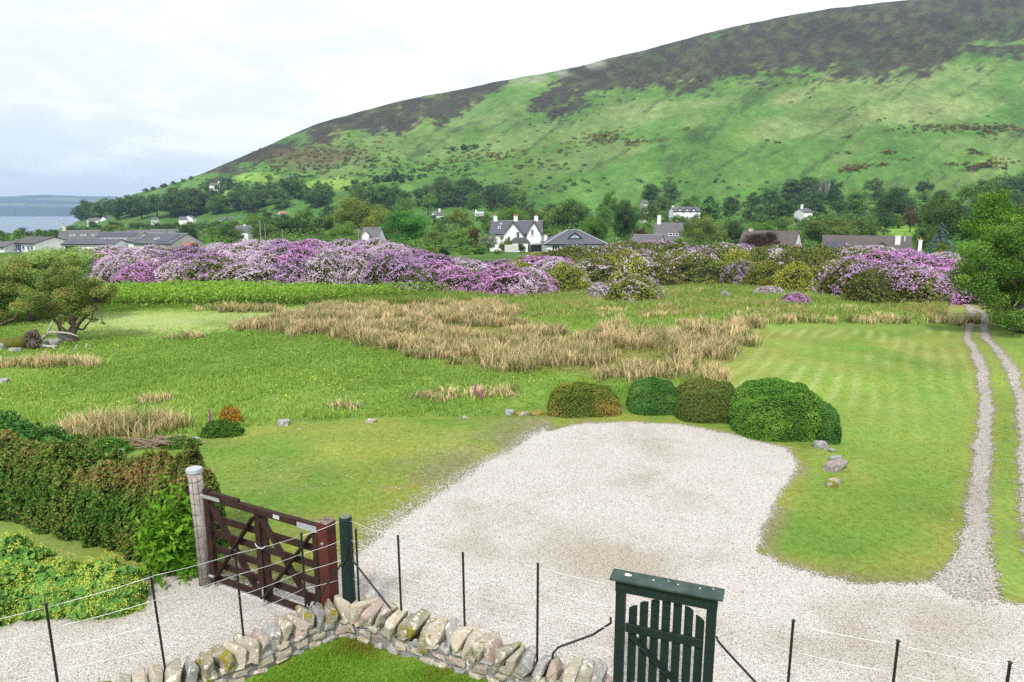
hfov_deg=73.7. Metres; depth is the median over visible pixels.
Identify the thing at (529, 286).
rhododendron bush
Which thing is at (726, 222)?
tree
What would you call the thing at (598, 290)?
rhododendron bush
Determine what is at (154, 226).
tree
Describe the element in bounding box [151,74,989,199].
scrub
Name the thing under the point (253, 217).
tree
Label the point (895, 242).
house
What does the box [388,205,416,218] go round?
tree
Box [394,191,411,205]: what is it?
tree
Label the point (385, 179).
tree
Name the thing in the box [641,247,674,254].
rhododendron bush
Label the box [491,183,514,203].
tree
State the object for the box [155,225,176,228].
tree
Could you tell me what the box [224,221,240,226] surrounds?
tree
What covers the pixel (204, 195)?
tree
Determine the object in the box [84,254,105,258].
rhododendron bush
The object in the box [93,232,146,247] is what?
house
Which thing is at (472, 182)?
tree
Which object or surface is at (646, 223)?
tree
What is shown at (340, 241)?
rhododendron bush
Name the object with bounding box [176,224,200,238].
tree
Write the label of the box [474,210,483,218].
house
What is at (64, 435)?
bramble thicket
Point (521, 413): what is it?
rock
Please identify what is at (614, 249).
rhododendron bush
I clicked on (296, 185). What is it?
tree
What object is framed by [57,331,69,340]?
rock
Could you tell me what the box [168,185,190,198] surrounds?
tree
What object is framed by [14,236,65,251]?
house
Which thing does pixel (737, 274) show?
rhododendron bush
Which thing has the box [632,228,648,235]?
tree
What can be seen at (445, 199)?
tree
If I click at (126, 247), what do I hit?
rhododendron bush
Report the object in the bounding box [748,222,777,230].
tree
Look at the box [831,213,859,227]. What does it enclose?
tree
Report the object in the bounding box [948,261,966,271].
rhododendron bush
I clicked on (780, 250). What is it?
rhododendron bush
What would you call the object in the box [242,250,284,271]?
rhododendron bush
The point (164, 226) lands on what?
tree
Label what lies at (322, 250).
rhododendron bush
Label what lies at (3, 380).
rock
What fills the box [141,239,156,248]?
utility pole
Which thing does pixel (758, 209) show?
tree
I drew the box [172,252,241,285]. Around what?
rhododendron bush
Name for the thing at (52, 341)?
rock
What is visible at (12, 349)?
rock
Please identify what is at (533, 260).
rhododendron bush
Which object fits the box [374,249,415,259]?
rhododendron bush
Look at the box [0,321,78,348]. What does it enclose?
fallen log
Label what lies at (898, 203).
tree
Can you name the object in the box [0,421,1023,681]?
gravel yard
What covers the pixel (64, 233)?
house
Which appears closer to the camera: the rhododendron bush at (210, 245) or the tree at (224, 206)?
the rhododendron bush at (210, 245)
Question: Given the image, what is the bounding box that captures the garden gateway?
[609,568,724,681]
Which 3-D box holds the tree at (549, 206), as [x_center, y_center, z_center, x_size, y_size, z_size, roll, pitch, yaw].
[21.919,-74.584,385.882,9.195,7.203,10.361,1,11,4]
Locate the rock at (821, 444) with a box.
[813,440,828,449]
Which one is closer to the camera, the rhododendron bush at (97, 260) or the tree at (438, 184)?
the rhododendron bush at (97, 260)
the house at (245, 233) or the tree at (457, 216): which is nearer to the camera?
the house at (245, 233)
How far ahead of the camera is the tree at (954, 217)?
122.45 m
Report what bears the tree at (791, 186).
on the hillside
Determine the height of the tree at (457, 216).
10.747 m
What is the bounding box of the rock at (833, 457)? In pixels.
[828,453,841,460]
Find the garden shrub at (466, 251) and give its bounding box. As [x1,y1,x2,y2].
[453,245,474,254]
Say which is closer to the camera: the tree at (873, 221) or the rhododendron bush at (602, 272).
the rhododendron bush at (602, 272)
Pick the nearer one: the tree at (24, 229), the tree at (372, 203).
the tree at (24, 229)
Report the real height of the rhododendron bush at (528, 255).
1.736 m
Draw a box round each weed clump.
[94,436,133,455]
[159,435,202,449]
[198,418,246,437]
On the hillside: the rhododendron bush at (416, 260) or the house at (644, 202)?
the house at (644, 202)
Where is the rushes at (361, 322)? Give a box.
[225,295,768,382]
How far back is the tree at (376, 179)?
538.25 m
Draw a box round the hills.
[0,195,123,215]
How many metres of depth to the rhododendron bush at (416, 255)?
71.96 m
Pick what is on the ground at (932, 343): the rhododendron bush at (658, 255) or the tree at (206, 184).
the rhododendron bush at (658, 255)
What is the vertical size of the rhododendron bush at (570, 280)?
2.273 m
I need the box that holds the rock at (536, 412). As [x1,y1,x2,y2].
[529,409,544,415]
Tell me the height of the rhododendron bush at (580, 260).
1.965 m
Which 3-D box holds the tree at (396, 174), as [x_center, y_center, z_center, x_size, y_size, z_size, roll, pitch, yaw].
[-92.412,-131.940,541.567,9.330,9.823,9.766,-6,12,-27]
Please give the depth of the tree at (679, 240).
130.08 m
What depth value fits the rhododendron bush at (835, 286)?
38.68 m
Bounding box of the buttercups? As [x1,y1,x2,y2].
[0,336,595,443]
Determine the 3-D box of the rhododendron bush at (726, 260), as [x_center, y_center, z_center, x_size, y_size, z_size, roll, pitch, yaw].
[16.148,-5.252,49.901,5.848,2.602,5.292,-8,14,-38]
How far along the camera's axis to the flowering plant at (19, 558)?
8.60 m
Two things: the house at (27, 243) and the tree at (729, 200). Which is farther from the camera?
the tree at (729, 200)
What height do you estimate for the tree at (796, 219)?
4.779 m
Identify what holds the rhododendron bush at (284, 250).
on the ground at (932, 343)
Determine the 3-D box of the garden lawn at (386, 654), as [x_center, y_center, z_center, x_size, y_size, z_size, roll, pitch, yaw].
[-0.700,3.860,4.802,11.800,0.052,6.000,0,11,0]
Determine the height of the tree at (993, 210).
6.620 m
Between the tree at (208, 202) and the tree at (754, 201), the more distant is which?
the tree at (208, 202)
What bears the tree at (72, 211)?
on the hillside
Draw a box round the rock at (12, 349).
[9,347,21,351]
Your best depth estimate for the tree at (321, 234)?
156.90 m
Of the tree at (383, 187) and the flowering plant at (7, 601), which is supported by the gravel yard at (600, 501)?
the flowering plant at (7, 601)
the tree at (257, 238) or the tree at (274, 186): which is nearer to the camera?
the tree at (257, 238)
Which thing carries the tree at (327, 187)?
on the hillside
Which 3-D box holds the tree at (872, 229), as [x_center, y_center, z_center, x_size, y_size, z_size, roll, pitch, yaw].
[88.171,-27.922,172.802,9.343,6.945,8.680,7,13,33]
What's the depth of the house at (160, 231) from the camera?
210.08 m
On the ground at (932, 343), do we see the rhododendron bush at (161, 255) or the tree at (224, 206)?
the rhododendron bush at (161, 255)
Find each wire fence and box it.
[0,514,611,681]
[716,606,1023,681]
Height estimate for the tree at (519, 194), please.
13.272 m
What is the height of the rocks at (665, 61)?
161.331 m
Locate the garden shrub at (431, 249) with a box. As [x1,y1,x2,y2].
[418,245,437,252]
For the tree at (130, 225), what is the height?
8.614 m
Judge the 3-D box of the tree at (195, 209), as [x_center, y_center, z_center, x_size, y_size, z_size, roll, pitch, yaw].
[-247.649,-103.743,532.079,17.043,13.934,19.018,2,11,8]
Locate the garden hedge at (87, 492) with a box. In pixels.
[0,429,228,562]
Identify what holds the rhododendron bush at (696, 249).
on the ground at (932, 343)
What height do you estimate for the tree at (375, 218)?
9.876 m
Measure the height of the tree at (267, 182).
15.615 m
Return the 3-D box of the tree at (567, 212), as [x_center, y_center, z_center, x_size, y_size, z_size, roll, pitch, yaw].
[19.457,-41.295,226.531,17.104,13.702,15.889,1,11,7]
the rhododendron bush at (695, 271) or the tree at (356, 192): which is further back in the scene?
the tree at (356, 192)
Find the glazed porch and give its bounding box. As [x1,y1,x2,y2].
[182,243,198,248]
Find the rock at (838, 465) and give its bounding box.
[822,458,848,471]
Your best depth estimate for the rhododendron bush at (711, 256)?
50.67 m
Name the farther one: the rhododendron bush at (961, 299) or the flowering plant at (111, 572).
the rhododendron bush at (961, 299)
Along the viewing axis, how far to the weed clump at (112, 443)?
14.46 m
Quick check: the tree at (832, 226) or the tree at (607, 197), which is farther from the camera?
the tree at (607, 197)
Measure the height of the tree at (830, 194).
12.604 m
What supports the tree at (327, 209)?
on the hillside
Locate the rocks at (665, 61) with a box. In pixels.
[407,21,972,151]
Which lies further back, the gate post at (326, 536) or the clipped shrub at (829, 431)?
the clipped shrub at (829, 431)
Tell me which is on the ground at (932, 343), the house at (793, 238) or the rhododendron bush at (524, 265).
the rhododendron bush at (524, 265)
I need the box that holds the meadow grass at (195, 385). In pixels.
[0,296,826,455]
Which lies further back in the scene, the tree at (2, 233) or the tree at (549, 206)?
the tree at (549, 206)
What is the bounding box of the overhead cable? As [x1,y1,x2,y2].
[820,204,1021,214]
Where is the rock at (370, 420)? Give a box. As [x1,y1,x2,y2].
[366,418,376,422]
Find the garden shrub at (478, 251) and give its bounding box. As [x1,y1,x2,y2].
[473,247,487,253]
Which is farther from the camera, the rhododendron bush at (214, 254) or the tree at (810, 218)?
the tree at (810, 218)
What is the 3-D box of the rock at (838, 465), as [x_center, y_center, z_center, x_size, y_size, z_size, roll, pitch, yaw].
[6.153,2.427,12.917,0.534,0.282,0.344,-4,12,-22]
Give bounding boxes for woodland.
[0,190,1018,252]
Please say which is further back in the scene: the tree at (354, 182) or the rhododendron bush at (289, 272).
the tree at (354, 182)
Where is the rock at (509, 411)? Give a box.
[505,409,514,414]
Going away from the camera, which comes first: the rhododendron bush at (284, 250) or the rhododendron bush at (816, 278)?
the rhododendron bush at (816, 278)
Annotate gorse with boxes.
[160,122,1023,198]
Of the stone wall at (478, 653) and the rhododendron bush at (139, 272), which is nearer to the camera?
the stone wall at (478, 653)
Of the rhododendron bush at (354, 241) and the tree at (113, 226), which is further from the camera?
the tree at (113, 226)
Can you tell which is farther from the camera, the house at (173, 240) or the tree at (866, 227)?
the tree at (866, 227)
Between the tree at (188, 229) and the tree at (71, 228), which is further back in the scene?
the tree at (71, 228)
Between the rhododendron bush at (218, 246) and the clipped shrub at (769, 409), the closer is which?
the clipped shrub at (769, 409)
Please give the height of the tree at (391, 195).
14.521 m
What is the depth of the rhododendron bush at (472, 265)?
51.89 m
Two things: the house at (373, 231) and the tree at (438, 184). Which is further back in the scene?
the tree at (438, 184)
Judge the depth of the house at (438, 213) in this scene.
391.56 m
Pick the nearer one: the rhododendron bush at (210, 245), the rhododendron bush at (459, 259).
the rhododendron bush at (459, 259)
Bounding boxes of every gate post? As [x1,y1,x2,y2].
[186,465,212,586]
[317,516,338,607]
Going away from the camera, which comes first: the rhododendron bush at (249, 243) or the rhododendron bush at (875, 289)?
the rhododendron bush at (875, 289)
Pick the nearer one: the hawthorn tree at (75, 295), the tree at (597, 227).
the hawthorn tree at (75, 295)
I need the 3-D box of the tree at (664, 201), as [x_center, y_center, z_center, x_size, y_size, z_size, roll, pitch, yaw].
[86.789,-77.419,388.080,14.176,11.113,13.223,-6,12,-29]
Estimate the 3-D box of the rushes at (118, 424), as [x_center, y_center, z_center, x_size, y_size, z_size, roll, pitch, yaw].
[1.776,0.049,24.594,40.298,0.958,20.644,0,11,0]
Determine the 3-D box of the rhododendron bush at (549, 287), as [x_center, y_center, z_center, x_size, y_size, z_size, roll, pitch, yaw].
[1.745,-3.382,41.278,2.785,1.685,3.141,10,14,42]
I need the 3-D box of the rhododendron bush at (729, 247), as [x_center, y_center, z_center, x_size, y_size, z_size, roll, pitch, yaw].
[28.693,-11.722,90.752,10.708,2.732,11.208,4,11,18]
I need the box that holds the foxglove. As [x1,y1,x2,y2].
[208,407,211,423]
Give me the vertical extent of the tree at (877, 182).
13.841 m
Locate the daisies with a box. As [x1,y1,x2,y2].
[209,428,526,569]
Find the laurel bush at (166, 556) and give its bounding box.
[124,473,233,588]
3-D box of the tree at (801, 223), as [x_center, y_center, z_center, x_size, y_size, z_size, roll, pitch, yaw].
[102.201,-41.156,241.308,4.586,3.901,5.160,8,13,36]
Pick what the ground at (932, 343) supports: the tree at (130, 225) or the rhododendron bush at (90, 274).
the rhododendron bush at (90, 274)
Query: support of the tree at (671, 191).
on the hillside
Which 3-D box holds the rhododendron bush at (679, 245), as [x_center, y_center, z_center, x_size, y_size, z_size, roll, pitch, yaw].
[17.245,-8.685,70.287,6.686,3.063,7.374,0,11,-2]
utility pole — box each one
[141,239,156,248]
[946,133,951,174]
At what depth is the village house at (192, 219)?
509.92 m
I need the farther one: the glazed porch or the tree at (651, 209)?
the tree at (651, 209)
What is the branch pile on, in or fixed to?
on the ground at (932, 343)
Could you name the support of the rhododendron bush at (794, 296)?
on the ground at (932, 343)
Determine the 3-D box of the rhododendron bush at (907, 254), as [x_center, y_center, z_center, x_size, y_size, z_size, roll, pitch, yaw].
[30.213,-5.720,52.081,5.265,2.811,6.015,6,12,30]
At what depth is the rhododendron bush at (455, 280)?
41.54 m
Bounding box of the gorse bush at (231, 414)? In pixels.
[217,404,243,425]
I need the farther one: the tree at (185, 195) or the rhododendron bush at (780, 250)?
the tree at (185, 195)
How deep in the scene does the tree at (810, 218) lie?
244.74 m
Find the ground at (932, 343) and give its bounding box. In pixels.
[0,277,1023,605]
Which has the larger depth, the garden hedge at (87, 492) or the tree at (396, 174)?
the tree at (396, 174)
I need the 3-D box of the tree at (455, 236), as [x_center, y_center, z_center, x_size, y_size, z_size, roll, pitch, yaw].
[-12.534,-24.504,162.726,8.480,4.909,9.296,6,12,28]
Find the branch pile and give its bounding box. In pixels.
[93,433,210,447]
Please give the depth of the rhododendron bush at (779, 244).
77.27 m
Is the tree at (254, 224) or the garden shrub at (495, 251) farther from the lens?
the tree at (254, 224)
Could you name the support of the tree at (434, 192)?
on the hillside
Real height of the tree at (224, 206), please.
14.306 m
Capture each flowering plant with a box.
[0,528,58,598]
[0,572,18,626]
[9,549,98,622]
[60,551,150,624]
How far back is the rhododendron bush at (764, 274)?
43.91 m
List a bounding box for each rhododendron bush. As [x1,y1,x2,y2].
[82,262,96,280]
[83,244,131,257]
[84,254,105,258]
[90,254,158,269]
[90,256,104,264]
[91,255,130,284]
[109,248,142,257]
[110,260,164,284]
[111,246,139,249]
[125,254,157,262]
[128,244,172,257]
[129,250,174,259]
[149,256,179,270]
[151,259,195,284]
[158,253,188,261]
[166,245,206,254]
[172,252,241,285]
[172,253,211,267]
[174,247,217,257]
[197,252,229,257]
[201,242,230,248]
[202,245,232,253]
[207,243,262,257]
[213,260,280,284]
[218,254,251,266]
[224,239,269,247]
[235,249,258,258]
[237,241,264,250]
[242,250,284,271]
[245,244,281,253]
[260,242,310,258]
[262,239,292,244]
[263,238,293,248]
[268,257,310,284]
[273,246,316,266]
[290,238,323,248]
[298,238,330,245]
[298,250,348,287]
[302,242,344,252]
[305,247,356,262]
[311,246,341,258]
[324,238,368,250]
[338,240,374,246]
[339,248,381,286]
[343,245,372,252]
[344,246,366,258]
[353,238,412,256]
[361,250,415,288]
[368,242,412,255]
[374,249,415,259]
[397,244,426,253]
[398,262,444,292]
[402,256,428,267]
[412,253,440,260]
[417,253,457,266]
[420,260,469,278]
[437,266,478,294]
[451,257,480,262]
[454,260,495,270]
[466,267,504,294]
[467,267,488,275]
[478,262,546,297]
[482,259,514,266]
[497,260,529,269]
[503,262,535,272]
[503,266,554,294]
[506,255,567,266]
[515,251,548,259]
[529,255,587,282]
[532,272,560,294]
[538,246,587,260]
[540,256,575,265]
[541,261,589,291]
[546,244,594,254]
[570,250,605,262]
[573,258,609,268]
[578,245,609,259]
[578,257,620,283]
[587,282,612,297]
[598,241,643,254]
[599,248,645,269]
[600,240,657,249]
[602,246,628,260]
[602,273,666,302]
[608,253,653,282]
[621,249,674,264]
[626,242,656,253]
[637,239,686,247]
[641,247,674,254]
[641,251,676,265]
[642,254,687,286]
[659,242,703,249]
[660,242,692,254]
[663,247,707,260]
[672,247,718,257]
[674,253,727,284]
[676,249,721,266]
[696,241,748,256]
[701,242,754,250]
[704,251,735,260]
[708,252,760,271]
[719,260,755,284]
[722,248,755,259]
[737,243,758,248]
[741,259,786,286]
[743,250,777,262]
[749,245,775,254]
[754,285,783,293]
[755,255,797,269]
[757,243,797,250]
[767,243,812,255]
[770,248,798,256]
[771,261,812,290]
[774,248,803,265]
[778,245,844,261]
[781,291,809,303]
[789,253,836,267]
[790,251,827,269]
[797,258,848,292]
[797,260,846,292]
[817,254,885,295]
[830,243,860,254]
[836,246,884,259]
[836,267,900,307]
[839,244,928,254]
[841,248,899,264]
[843,250,914,271]
[855,257,954,304]
[887,247,936,265]
[892,255,955,272]
[906,253,950,266]
[913,265,950,303]
[929,251,964,260]
[934,268,984,304]
[940,259,960,269]
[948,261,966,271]
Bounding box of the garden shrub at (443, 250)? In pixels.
[438,246,454,254]
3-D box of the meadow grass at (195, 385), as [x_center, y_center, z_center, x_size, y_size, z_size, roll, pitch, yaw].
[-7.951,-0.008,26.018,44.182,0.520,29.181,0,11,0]
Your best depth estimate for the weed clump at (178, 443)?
14.82 m
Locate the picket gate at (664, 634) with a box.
[625,599,704,681]
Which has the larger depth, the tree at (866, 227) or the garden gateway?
the tree at (866, 227)
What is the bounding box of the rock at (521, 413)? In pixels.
[515,411,527,415]
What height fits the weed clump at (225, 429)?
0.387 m
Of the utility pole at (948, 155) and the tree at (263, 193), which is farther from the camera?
the tree at (263, 193)
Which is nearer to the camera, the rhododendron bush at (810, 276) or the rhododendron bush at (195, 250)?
the rhododendron bush at (810, 276)
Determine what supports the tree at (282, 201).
on the hillside
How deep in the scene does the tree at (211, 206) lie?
526.24 m
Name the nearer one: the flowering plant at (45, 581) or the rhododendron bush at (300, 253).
the flowering plant at (45, 581)
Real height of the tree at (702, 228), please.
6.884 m
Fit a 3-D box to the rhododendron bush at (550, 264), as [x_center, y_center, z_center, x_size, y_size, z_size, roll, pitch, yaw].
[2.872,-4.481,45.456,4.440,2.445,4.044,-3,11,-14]
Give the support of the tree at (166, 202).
on the hillside
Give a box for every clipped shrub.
[546,381,622,417]
[626,377,679,415]
[673,378,736,423]
[727,377,823,441]
[816,400,841,444]
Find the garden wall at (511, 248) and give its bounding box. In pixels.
[505,245,517,251]
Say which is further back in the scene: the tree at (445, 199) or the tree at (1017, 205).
the tree at (445, 199)
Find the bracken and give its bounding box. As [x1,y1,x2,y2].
[61,279,458,306]
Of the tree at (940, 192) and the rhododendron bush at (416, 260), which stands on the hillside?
the tree at (940, 192)
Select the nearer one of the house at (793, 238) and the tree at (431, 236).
the house at (793, 238)
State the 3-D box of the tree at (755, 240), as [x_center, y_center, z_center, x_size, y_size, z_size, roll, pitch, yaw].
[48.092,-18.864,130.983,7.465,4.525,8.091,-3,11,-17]
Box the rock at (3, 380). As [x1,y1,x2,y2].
[0,378,8,383]
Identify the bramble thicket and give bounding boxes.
[0,409,62,444]
[38,426,81,444]
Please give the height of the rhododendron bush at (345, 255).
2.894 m
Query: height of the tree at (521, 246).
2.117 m
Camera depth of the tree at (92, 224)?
383.52 m
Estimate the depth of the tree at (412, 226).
173.47 m
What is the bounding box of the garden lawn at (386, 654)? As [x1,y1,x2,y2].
[246,637,485,681]
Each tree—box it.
[0,230,9,240]
[0,245,98,321]
[0,256,38,324]
[8,254,118,342]
[15,227,34,237]
[33,229,51,235]
[40,229,58,236]
[66,225,81,229]
[69,208,84,220]
[73,202,94,217]
[77,199,93,210]
[81,220,103,229]
[89,201,109,217]
[93,226,110,231]
[95,197,116,212]
[102,224,119,231]
[105,221,123,230]
[107,201,130,219]
[111,225,129,231]
[115,196,142,217]
[122,201,136,216]
[126,222,139,229]
[130,198,149,218]
[131,222,149,229]
[141,194,169,217]
[146,221,159,228]
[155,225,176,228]
[156,191,184,217]
[157,223,176,228]
[161,186,177,198]
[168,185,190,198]
[171,194,191,215]
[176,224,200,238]
[180,188,202,205]
[180,221,196,229]
[181,197,204,214]
[184,188,211,214]
[184,200,206,216]
[198,220,219,233]
[202,181,211,191]
[204,195,227,213]
[204,225,220,240]
[205,194,222,212]
[208,185,225,198]
[213,222,243,243]
[215,196,230,213]
[219,175,235,188]
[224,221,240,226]
[225,192,247,210]
[226,189,243,208]
[231,182,251,195]
[237,189,262,212]
[239,213,275,225]
[244,190,264,208]
[247,219,267,231]
[247,222,279,239]
[251,182,262,189]
[253,237,269,243]
[257,188,269,206]
[259,218,288,238]
[260,210,275,221]
[263,181,279,197]
[264,174,273,180]
[265,181,283,193]
[266,187,293,209]
[275,214,289,225]
[276,216,313,240]
[280,179,294,195]
[289,174,299,179]
[289,178,308,198]
[292,209,314,223]
[301,232,333,242]
[303,187,325,197]
[303,191,322,208]
[306,215,336,236]
[314,182,334,194]
[316,188,333,205]
[317,204,337,217]
[318,210,336,228]
[323,220,361,243]
[326,195,384,238]
[347,184,361,193]
[348,186,367,204]
[350,179,358,184]
[350,217,380,236]
[360,209,397,238]
[361,201,378,214]
[364,184,381,202]
[372,175,379,182]
[373,184,394,203]
[375,209,431,243]
[380,174,389,181]
[381,198,400,211]
[382,184,402,199]
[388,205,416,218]
[390,169,399,180]
[393,190,412,204]
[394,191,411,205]
[395,196,419,213]
[396,176,405,182]
[411,188,427,205]
[416,188,442,203]
[418,193,438,214]
[421,230,445,246]
[423,184,438,190]
[431,217,449,228]
[432,176,452,190]
[434,176,455,188]
[434,223,448,234]
[438,191,453,207]
[439,187,449,202]
[443,228,471,246]
[445,183,464,203]
[445,185,465,199]
[448,206,469,226]
[452,185,470,206]
[454,177,473,191]
[455,218,474,230]
[462,177,477,187]
[464,190,485,215]
[467,228,480,247]
[470,183,487,200]
[476,213,492,224]
[478,233,497,251]
[480,192,501,210]
[480,220,490,236]
[482,184,498,198]
[490,182,504,192]
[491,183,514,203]
[493,206,512,219]
[496,191,518,209]
[497,206,529,219]
[497,235,512,252]
[508,188,527,207]
[509,187,525,202]
[518,201,535,214]
[518,243,525,251]
[524,207,547,219]
[541,207,554,226]
[543,203,556,212]
[543,218,556,234]
[544,197,594,229]
[581,215,608,240]
[595,205,612,220]
[599,190,616,212]
[606,199,640,241]
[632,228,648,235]
[637,201,667,226]
[640,183,662,199]
[641,221,652,231]
[652,218,670,226]
[655,195,677,212]
[660,182,683,199]
[663,204,691,219]
[668,238,696,245]
[669,214,683,224]
[672,218,690,233]
[679,216,721,246]
[680,194,699,206]
[682,214,698,225]
[693,211,712,218]
[693,217,718,231]
[694,200,723,221]
[702,196,718,205]
[710,221,728,244]
[720,219,742,229]
[721,203,740,218]
[721,220,746,245]
[722,194,741,206]
[738,231,783,246]
[739,201,766,225]
[743,192,764,207]
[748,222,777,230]
[752,217,771,227]
[761,190,782,204]
[762,185,780,198]
[762,200,797,221]
[771,216,795,230]
[780,177,801,195]
[782,190,809,205]
[784,198,813,212]
[793,217,807,226]
[795,220,806,228]
[796,175,820,193]
[797,176,818,197]
[799,216,863,243]
[802,191,825,203]
[803,215,814,227]
[804,199,832,217]
[805,186,828,195]
[818,177,830,199]
[824,187,844,204]
[826,178,844,196]
[829,198,849,215]
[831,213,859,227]
[840,200,871,219]
[845,188,869,205]
[848,218,879,235]
[860,211,878,224]
[861,177,886,191]
[861,216,869,234]
[868,190,886,201]
[868,197,893,216]
[870,208,902,234]
[874,184,916,220]
[891,187,908,197]
[893,213,906,227]
[903,205,919,231]
[910,221,936,251]
[914,179,934,194]
[915,210,925,227]
[916,191,960,244]
[917,192,930,201]
[924,223,952,256]
[927,181,1023,244]
[931,241,950,256]
[933,189,950,198]
[944,198,971,210]
[944,214,1023,332]
[957,187,1023,276]
[970,179,988,195]
[981,174,1012,192]
[987,176,1018,190]
[1007,188,1021,200]
[1009,172,1023,195]
[1009,178,1023,194]
[1011,192,1023,209]
[1011,203,1023,220]
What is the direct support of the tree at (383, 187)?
on the hillside
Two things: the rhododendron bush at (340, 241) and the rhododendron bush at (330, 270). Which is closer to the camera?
the rhododendron bush at (330, 270)
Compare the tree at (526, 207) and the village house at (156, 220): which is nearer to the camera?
the tree at (526, 207)
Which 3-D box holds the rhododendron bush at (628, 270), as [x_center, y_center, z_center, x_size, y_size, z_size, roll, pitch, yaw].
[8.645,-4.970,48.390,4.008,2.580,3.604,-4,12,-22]
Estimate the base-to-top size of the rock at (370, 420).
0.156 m
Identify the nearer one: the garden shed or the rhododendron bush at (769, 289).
the rhododendron bush at (769, 289)
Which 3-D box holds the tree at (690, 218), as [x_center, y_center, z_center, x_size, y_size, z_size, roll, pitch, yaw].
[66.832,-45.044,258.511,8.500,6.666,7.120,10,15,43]
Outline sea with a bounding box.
[0,216,78,232]
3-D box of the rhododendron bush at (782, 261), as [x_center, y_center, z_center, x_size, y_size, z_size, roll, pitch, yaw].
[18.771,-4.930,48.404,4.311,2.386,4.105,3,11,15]
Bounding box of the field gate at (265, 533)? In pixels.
[200,487,320,609]
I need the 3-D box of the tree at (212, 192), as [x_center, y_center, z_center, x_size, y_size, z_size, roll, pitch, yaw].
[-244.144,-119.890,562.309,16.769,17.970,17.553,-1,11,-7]
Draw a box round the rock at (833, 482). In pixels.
[825,476,840,487]
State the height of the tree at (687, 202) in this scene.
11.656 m
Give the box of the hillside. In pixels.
[0,0,1023,262]
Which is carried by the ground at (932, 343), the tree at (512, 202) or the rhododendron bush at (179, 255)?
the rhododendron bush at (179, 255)
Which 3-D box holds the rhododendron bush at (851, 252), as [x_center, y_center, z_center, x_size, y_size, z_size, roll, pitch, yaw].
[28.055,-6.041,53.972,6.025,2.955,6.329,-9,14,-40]
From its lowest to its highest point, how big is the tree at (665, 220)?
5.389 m
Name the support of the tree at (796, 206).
on the hillside
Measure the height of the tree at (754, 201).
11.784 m
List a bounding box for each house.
[0,241,18,252]
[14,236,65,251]
[58,223,100,239]
[60,239,129,248]
[87,218,100,225]
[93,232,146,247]
[114,230,149,232]
[131,233,204,250]
[146,229,178,233]
[150,218,159,224]
[178,217,187,224]
[186,216,196,222]
[209,181,222,191]
[234,225,253,241]
[360,224,386,244]
[431,208,443,217]
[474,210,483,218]
[489,214,543,251]
[630,234,664,245]
[640,200,648,223]
[654,213,682,240]
[669,206,700,227]
[738,227,802,246]
[794,204,812,223]
[822,235,922,251]
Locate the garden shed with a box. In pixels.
[530,243,541,251]
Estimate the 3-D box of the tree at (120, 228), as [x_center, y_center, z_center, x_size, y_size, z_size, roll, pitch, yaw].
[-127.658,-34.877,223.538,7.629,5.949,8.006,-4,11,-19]
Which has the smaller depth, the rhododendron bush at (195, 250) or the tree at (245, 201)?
the rhododendron bush at (195, 250)
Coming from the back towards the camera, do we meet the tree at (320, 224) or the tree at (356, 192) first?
the tree at (356, 192)
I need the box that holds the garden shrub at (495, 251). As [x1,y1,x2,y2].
[493,249,502,253]
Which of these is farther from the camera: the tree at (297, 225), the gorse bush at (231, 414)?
the tree at (297, 225)
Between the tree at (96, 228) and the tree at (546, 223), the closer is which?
the tree at (546, 223)
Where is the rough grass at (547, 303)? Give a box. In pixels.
[9,280,1017,325]
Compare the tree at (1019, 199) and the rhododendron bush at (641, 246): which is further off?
the tree at (1019, 199)
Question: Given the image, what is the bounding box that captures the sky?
[0,0,901,195]
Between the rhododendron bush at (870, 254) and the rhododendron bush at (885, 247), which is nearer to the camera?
the rhododendron bush at (870, 254)
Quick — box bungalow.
[540,229,607,251]
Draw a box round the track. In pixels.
[927,304,1023,607]
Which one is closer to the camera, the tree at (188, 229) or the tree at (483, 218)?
the tree at (188, 229)
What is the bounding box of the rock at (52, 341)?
[44,339,62,344]
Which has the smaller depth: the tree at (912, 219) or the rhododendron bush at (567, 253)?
the rhododendron bush at (567, 253)
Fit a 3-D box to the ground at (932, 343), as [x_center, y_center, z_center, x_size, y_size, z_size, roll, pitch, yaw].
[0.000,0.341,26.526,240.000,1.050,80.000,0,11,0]
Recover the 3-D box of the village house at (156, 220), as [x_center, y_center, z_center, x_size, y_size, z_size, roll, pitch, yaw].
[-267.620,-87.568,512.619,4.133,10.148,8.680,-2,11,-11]
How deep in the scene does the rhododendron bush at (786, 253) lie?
51.07 m
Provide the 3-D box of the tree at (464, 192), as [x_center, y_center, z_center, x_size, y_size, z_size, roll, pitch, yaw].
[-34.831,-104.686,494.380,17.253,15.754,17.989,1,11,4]
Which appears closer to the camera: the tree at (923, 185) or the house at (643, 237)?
the house at (643, 237)
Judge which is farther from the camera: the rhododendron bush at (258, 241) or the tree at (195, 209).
the tree at (195, 209)
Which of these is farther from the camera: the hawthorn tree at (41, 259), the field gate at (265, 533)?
the hawthorn tree at (41, 259)
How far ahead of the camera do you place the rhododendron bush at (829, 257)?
49.04 m
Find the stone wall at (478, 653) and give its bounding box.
[99,594,612,681]
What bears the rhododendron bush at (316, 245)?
on the ground at (932, 343)
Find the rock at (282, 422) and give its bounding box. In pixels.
[277,416,291,425]
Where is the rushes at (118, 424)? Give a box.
[0,299,1001,446]
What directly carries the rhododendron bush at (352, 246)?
on the ground at (932, 343)

